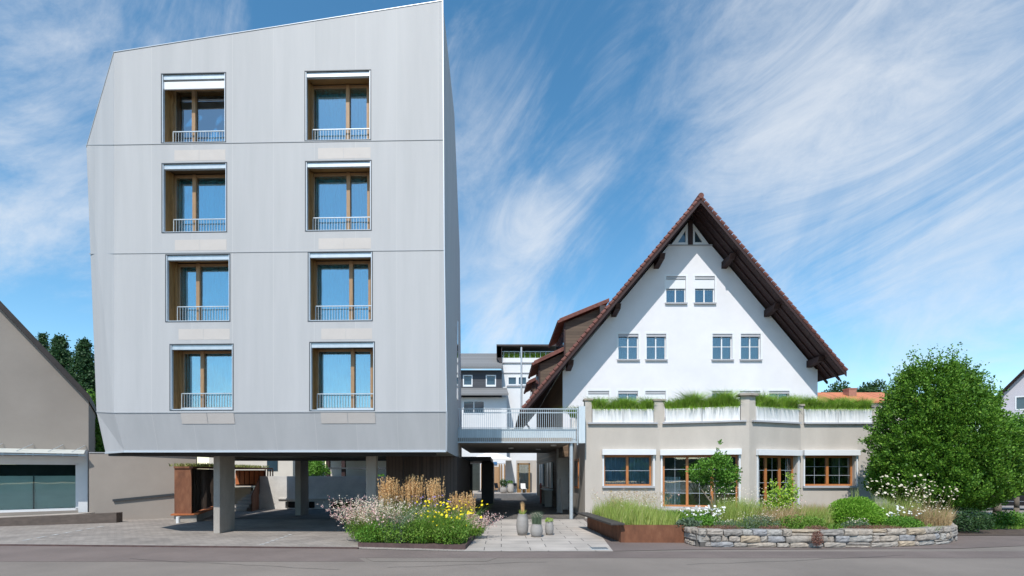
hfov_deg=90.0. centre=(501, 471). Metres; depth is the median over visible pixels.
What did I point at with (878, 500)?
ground
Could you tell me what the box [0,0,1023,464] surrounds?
sky
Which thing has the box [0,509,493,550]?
parking paving
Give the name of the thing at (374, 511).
gaura plant
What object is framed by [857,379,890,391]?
distant tree
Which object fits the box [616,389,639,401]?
window
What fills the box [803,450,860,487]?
window
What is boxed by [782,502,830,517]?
tan grass
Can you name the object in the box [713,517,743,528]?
silver shrub
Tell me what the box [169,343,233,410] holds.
window
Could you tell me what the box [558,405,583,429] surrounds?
hanging grass
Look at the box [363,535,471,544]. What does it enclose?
flower bed soil
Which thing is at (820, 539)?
sedum mat
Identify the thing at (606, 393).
window
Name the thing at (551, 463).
passage window
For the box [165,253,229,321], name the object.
window
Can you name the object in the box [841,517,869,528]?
white filler
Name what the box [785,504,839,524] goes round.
green grass
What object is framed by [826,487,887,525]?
round bush
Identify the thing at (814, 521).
green herb
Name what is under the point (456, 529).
herb plant
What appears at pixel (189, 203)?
window
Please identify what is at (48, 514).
ramp paving
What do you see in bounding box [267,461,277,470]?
window
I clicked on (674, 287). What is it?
window
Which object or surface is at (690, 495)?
glazed door
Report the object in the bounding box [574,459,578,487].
side window
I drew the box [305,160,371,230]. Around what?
window
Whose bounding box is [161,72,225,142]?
window
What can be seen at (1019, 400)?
window
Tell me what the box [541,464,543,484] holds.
passage window
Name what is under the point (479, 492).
courtyard paving
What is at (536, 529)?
potted plant
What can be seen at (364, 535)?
herb plant
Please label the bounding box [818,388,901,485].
red roofed house
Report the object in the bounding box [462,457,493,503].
passage porch
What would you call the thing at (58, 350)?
conifer
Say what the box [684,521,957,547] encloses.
dry stone wall
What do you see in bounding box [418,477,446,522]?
reed grass
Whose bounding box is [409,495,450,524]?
purple coneflowers
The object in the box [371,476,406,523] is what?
reed grass
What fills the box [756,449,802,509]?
glazed door
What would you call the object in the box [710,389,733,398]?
window
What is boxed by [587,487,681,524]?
meadow grass
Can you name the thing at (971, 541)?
forecourt asphalt
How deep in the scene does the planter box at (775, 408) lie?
22.53 m
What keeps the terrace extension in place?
on the forecourt asphalt
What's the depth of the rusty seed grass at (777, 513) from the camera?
15.77 m
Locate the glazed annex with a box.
[506,460,536,492]
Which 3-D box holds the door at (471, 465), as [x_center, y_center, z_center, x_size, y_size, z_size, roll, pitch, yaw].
[-2.097,0.775,33.030,0.481,2.550,0.060,0,0,0]
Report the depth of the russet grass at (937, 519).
15.34 m
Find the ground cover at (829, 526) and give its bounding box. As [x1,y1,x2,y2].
[663,508,946,530]
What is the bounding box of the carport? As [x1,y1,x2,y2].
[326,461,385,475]
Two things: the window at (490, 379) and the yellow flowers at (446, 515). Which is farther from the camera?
the window at (490, 379)
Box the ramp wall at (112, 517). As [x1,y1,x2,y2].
[0,512,122,525]
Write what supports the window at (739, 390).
in the gabled house at (699, 301)
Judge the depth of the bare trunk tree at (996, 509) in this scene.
21.49 m
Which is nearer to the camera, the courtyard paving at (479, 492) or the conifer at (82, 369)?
the conifer at (82, 369)
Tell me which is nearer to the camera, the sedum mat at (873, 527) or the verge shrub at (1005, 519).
the sedum mat at (873, 527)
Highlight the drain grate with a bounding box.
[589,547,608,549]
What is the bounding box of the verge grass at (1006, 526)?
[973,518,1023,528]
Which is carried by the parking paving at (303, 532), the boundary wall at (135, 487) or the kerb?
the boundary wall at (135, 487)
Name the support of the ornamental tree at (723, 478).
on the garden soil at (868, 528)
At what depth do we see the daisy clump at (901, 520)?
15.17 m
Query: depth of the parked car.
27.60 m
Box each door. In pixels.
[470,464,472,502]
[494,467,498,490]
[660,449,741,509]
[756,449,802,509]
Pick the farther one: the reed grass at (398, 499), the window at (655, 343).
the window at (655, 343)
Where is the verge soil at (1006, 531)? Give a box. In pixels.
[958,520,1023,534]
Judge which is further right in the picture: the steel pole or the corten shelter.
the steel pole
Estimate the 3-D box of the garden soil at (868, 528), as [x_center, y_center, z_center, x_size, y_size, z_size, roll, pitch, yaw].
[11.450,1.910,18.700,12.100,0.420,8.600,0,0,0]
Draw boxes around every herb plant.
[344,511,402,542]
[362,503,433,542]
[388,503,455,543]
[419,500,484,543]
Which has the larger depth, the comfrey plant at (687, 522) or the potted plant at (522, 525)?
the potted plant at (522, 525)
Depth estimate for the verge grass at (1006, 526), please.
18.83 m
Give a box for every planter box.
[581,395,630,421]
[611,395,657,421]
[659,386,719,421]
[699,386,747,420]
[743,390,807,421]
[792,392,845,422]
[825,396,876,421]
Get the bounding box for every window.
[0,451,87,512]
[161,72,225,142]
[161,162,226,232]
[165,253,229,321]
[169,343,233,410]
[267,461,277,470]
[304,69,370,140]
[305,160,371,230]
[308,251,372,321]
[309,341,374,410]
[457,331,457,399]
[463,375,472,386]
[463,400,484,413]
[486,375,495,386]
[508,376,516,384]
[518,376,526,384]
[539,464,540,484]
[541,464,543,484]
[547,463,548,486]
[549,462,552,487]
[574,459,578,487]
[586,389,610,402]
[602,449,655,487]
[616,332,639,360]
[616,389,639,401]
[643,389,667,417]
[644,332,667,360]
[664,274,687,303]
[672,223,707,243]
[693,274,716,303]
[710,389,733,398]
[711,332,733,360]
[738,389,761,397]
[739,332,762,360]
[767,389,790,398]
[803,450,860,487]
[1015,396,1023,409]
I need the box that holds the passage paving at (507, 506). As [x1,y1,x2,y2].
[235,494,586,518]
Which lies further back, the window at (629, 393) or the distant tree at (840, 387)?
the distant tree at (840, 387)
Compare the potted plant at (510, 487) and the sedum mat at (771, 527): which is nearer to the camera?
the sedum mat at (771, 527)
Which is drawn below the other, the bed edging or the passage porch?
the bed edging
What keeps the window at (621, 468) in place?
in the terrace extension
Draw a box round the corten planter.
[577,512,684,542]
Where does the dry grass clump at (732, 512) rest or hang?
on the garden soil at (868, 528)
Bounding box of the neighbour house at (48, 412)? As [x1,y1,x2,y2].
[0,301,96,515]
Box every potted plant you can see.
[499,479,507,492]
[507,480,513,492]
[516,501,528,535]
[530,510,542,536]
[545,517,553,534]
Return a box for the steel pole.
[520,347,521,428]
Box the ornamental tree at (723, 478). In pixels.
[685,439,742,514]
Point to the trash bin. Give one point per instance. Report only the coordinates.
(546, 497)
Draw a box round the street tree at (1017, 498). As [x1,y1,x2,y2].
[1007,409,1023,515]
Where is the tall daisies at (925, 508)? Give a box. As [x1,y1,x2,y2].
[891,484,957,523]
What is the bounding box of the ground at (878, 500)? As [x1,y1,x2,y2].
[51,488,1023,551]
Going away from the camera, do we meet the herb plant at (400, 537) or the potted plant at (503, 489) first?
the herb plant at (400, 537)
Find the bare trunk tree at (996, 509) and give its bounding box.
[992,446,1005,518]
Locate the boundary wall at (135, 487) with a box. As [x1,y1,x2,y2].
[89,452,196,519]
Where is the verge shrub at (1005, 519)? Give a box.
[983,510,1023,526]
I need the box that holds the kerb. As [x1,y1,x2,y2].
[0,544,358,548]
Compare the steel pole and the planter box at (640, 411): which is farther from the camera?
the steel pole
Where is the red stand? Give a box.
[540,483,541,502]
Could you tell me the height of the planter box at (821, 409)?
1.354 m
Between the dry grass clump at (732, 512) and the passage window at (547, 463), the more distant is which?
the passage window at (547, 463)
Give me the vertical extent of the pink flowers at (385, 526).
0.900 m
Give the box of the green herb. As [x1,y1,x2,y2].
[776,514,825,528]
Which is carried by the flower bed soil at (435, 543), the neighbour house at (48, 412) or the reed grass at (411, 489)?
the reed grass at (411, 489)
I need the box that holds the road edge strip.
[0,546,1023,561]
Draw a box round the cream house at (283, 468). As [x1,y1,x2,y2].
[209,457,324,475]
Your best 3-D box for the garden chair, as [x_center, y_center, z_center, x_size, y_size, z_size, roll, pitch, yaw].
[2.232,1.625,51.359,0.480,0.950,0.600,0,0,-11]
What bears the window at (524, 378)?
in the white terrace house at (510, 360)
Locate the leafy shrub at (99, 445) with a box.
[86,388,104,451]
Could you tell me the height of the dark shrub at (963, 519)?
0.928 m
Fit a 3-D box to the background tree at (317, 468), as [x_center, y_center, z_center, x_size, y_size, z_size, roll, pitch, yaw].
[-12.965,-0.368,36.008,1.813,2.075,1.962,0,0,33]
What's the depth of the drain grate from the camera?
13.92 m
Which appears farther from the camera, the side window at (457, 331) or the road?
the side window at (457, 331)
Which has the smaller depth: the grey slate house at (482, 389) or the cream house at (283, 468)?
the cream house at (283, 468)
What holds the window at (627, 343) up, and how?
in the gabled house at (699, 301)
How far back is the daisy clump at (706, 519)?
15.41 m
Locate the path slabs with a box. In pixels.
[464,519,612,550]
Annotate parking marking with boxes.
[20,526,291,544]
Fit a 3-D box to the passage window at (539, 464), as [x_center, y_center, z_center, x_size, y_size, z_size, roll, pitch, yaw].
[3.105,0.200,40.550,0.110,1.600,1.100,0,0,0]
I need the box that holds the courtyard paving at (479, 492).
[473,491,536,493]
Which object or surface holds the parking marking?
on the parking paving at (303, 532)
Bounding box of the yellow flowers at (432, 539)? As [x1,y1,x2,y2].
[415,513,466,542]
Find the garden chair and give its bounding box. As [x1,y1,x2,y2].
[521,483,526,492]
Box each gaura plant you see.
[321,495,396,539]
[339,495,415,533]
[377,503,433,533]
[449,511,503,536]
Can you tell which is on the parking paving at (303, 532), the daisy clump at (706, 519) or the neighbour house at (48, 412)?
the neighbour house at (48, 412)
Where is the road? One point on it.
(757, 567)
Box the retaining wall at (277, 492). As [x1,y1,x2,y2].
[260,476,385,508]
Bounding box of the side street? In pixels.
[876,502,1023,513]
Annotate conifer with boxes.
[16,332,72,464]
[17,332,50,464]
[65,336,95,398]
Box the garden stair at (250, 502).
[235,476,259,511]
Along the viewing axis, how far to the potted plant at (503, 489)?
50.68 m
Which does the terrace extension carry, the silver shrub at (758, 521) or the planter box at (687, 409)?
the planter box at (687, 409)
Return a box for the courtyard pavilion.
[473,462,505,490]
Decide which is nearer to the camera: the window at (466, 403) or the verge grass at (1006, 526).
the verge grass at (1006, 526)
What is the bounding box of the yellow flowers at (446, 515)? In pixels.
[416,499,486,539]
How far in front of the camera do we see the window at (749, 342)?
26.73 m
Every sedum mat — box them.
[695,525,741,529]
[758,525,787,528]
[803,525,827,546]
[844,524,905,528]
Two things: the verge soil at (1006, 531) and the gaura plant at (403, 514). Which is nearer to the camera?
the gaura plant at (403, 514)
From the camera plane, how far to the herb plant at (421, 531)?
14.43 m
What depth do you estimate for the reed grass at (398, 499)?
16.82 m
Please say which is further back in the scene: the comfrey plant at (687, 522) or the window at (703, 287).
the window at (703, 287)
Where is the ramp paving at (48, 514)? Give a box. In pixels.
[0,512,94,517]
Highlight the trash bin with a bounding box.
[541,488,552,506]
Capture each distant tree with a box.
[824,379,857,391]
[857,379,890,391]
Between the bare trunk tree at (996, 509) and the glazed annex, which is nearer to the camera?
the bare trunk tree at (996, 509)
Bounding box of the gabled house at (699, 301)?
[514,193,847,506]
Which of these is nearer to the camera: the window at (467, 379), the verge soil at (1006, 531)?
the verge soil at (1006, 531)
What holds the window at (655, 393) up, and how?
in the gabled house at (699, 301)
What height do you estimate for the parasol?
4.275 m
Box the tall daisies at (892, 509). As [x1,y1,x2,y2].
[861,473,931,517]
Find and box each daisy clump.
[680,504,725,527]
[880,505,923,527]
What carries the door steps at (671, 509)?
on the forecourt asphalt
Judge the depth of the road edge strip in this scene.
13.01 m
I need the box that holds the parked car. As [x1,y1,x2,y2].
[985,492,1023,510]
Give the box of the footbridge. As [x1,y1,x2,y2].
[458,406,584,518]
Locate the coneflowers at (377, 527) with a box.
[373,516,382,540]
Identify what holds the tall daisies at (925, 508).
on the garden soil at (868, 528)
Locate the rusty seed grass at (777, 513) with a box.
[749,497,806,527]
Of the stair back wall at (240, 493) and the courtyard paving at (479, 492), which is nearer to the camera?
the stair back wall at (240, 493)
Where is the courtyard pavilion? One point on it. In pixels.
(499, 472)
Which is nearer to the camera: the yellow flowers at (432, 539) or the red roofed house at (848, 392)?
the yellow flowers at (432, 539)
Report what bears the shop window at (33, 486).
in the neighbour house at (48, 412)
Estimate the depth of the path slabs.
15.85 m
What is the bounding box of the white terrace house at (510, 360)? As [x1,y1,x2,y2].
[496,344,555,463]
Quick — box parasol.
[476,453,511,460]
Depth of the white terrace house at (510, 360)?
60.20 m
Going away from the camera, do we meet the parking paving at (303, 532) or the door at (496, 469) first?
the parking paving at (303, 532)
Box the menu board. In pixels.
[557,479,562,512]
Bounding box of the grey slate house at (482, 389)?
[461,353,508,463]
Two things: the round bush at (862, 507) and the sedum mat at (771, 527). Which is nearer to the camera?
the sedum mat at (771, 527)
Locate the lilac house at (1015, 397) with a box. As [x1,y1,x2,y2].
[1001,369,1023,418]
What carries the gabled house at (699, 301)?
on the ground at (878, 500)
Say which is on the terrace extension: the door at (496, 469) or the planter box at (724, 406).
the planter box at (724, 406)
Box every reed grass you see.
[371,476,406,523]
[391,484,408,518]
[395,475,425,518]
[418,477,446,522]
[448,491,478,533]
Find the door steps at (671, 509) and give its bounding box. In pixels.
[654,508,703,511]
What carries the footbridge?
on the passage paving at (507, 506)
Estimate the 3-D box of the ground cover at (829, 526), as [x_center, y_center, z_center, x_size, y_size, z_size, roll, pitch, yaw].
[10.797,1.584,18.346,10.798,0.232,7.537,0,0,0]
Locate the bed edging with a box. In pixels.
[358,535,474,549]
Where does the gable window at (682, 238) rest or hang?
in the gabled house at (699, 301)
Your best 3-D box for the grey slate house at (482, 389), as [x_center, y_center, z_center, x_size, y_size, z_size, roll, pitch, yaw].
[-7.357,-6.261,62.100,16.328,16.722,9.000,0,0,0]
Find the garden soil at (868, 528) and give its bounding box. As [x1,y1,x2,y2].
[678,510,971,540]
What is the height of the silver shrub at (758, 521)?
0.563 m
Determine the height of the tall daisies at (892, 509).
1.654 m
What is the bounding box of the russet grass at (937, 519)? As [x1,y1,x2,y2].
[910,501,956,525]
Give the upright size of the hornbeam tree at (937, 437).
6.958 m
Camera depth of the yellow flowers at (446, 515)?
14.86 m
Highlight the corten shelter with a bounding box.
[168,462,272,521]
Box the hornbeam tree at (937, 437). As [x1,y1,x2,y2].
[858,342,1023,513]
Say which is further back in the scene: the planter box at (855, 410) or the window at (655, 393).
the window at (655, 393)
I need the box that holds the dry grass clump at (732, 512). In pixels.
[706,486,772,524]
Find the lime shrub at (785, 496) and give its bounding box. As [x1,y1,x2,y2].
[758,472,802,511]
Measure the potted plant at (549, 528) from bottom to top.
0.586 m
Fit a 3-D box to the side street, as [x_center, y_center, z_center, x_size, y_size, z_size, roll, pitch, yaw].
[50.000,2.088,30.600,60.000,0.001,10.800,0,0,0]
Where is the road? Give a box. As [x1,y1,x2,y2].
[0,546,1023,575]
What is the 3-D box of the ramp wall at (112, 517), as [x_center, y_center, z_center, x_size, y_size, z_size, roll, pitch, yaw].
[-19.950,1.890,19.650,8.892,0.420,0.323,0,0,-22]
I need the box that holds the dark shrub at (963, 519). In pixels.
[950,506,995,532]
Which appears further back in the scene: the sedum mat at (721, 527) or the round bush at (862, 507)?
the round bush at (862, 507)
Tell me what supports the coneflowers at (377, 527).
on the flower bed soil at (435, 543)
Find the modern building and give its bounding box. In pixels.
[86,0,461,532]
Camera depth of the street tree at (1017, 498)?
22.80 m
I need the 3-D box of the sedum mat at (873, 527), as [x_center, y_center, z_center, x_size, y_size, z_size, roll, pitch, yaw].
[10.655,1.606,14.601,1.752,0.236,0.501,0,0,0]
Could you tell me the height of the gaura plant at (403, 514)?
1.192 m
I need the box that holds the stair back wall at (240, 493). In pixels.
[235,486,252,503]
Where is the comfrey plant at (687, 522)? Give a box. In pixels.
[674,517,701,527]
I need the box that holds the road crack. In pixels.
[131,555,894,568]
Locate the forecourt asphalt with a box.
[584,517,1023,550]
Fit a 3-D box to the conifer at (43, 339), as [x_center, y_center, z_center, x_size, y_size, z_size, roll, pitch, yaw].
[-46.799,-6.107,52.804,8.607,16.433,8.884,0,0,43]
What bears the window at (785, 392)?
in the gabled house at (699, 301)
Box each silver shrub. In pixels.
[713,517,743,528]
[739,513,780,528]
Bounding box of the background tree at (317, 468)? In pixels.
[309,461,330,475]
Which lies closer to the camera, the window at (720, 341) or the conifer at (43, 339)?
the window at (720, 341)
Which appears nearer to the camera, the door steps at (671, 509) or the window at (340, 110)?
the window at (340, 110)
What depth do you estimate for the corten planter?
15.19 m
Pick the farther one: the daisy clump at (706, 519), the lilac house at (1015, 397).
the lilac house at (1015, 397)
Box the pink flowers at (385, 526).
[362,512,426,541]
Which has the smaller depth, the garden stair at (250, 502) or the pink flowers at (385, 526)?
the pink flowers at (385, 526)
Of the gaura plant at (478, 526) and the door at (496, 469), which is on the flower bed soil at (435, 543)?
the gaura plant at (478, 526)
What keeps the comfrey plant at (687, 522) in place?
on the garden soil at (868, 528)
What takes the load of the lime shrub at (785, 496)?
on the garden soil at (868, 528)
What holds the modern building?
on the parking paving at (303, 532)
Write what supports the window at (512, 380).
in the white terrace house at (510, 360)
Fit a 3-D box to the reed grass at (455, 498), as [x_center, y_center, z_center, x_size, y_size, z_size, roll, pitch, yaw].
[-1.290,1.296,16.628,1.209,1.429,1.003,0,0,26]
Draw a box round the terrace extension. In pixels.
[573,393,876,517]
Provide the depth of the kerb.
14.25 m
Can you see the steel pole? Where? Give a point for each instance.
(521, 383)
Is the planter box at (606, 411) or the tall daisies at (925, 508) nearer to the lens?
the tall daisies at (925, 508)
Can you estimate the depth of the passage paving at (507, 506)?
27.07 m
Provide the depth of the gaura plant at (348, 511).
15.29 m

